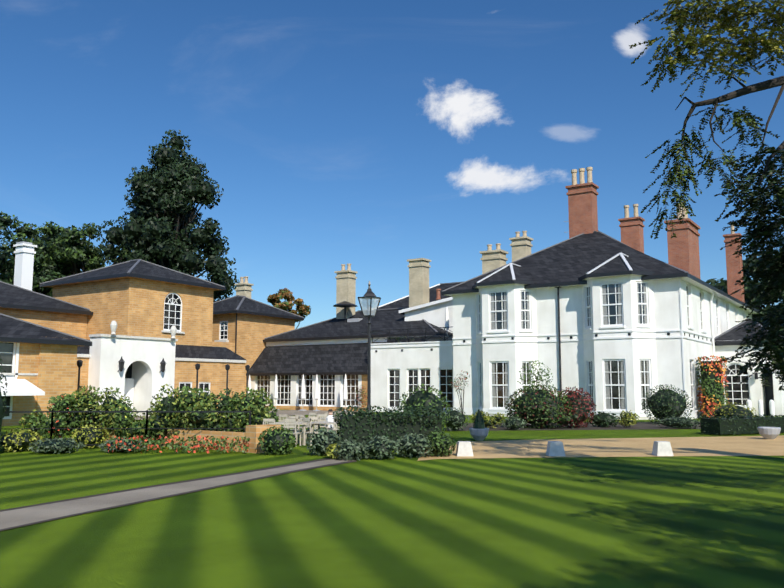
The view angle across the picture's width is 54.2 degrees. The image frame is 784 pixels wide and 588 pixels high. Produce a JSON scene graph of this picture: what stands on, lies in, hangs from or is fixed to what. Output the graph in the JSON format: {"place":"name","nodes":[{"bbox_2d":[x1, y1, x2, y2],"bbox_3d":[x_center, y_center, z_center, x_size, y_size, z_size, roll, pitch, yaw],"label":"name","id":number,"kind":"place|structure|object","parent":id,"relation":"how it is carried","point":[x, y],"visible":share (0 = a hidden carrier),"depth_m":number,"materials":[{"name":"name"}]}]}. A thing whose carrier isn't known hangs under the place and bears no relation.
{"place":"outdoors","nodes":[
{"label":"outdoors","id":0,"kind":"place"},
{"bbox_2d":[0,409,783,587],"bbox_3d":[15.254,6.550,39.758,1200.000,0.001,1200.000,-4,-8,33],"label":"ground","id":1,"kind":"structure","parent":0,"point":[398,521],"depth_m":9.60,"materials":[{"name":"green plant"}]},
{"bbox_2d":[0,241,303,425],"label":"brick building","id":2,"kind":"structure","parent":1,"relation":"on","point":[139,332],"depth_m":48.02,"materials":[{"name":"brick"}]},
{"bbox_2d":[246,264,464,410],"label":"conservatory wing","id":3,"kind":"object","parent":1,"relation":"on","point":[330,353],"visible":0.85,"depth_m":57.24,"materials":[{"name":"tile"}]},
{"bbox_2d":[358,281,380,414],"bbox_3d":[-0.739,2.147,24.707,0.600,5.180,0.600,-4,-8,33],"label":"lamp post","id":4,"kind":"object","parent":1,"relation":"on","point":[369,294],"visible":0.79,"depth_m":24.76,"materials":[{"name":"black metal"}]},
{"bbox_2d":[0,355,783,460],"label":"plants","id":5,"kind":"object","parent":1,"relation":"on","point":[413,429],"visible":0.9,"depth_m":23.21,"materials":[{"name":"green plant"}]},
{"bbox_2d":[0,410,783,530],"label":"paths","id":6,"kind":"structure","parent":1,"relation":"on","point":[39,487],"depth_m":17.23,"materials":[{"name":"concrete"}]},
{"bbox_2d":[3,360,780,455],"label":"garden furnishings","id":7,"kind":"object","parent":1,"relation":"on","point":[464,448],"visible":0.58,"depth_m":22.29,"materials":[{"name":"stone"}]},
{"bbox_2d":[0,129,783,335],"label":"trees","id":8,"kind":"object","parent":1,"relation":"on","point":[171,188],"visible":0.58,"depth_m":76.79,"materials":[{"name":"green plant"}]},
{"bbox_2d":[371,258,453,412],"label":"wing","id":9,"kind":"structure","parent":1,"relation":"on","point":[401,367],"depth_m":51.75,"materials":[{"name":"white paint"}]},
{"bbox_2d":[441,167,783,419],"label":"villa","id":10,"kind":"object","parent":1,"relation":"on","point":[608,324],"visible":0.83,"depth_m":44.63,"materials":[{"name":"paint"}]},
{"bbox_2d":[629,0,783,390],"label":"tree","id":11,"kind":"object","parent":1,"relation":"on","point":[773,336],"visible":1,"depth_m":14.81,"materials":[{"name":"green plant"}]},
{"bbox_2d":[0,0,783,328],"label":"sky","id":12,"kind":"structure","parent":0,"point":[371,136],"materials":[{"name":"blue"}]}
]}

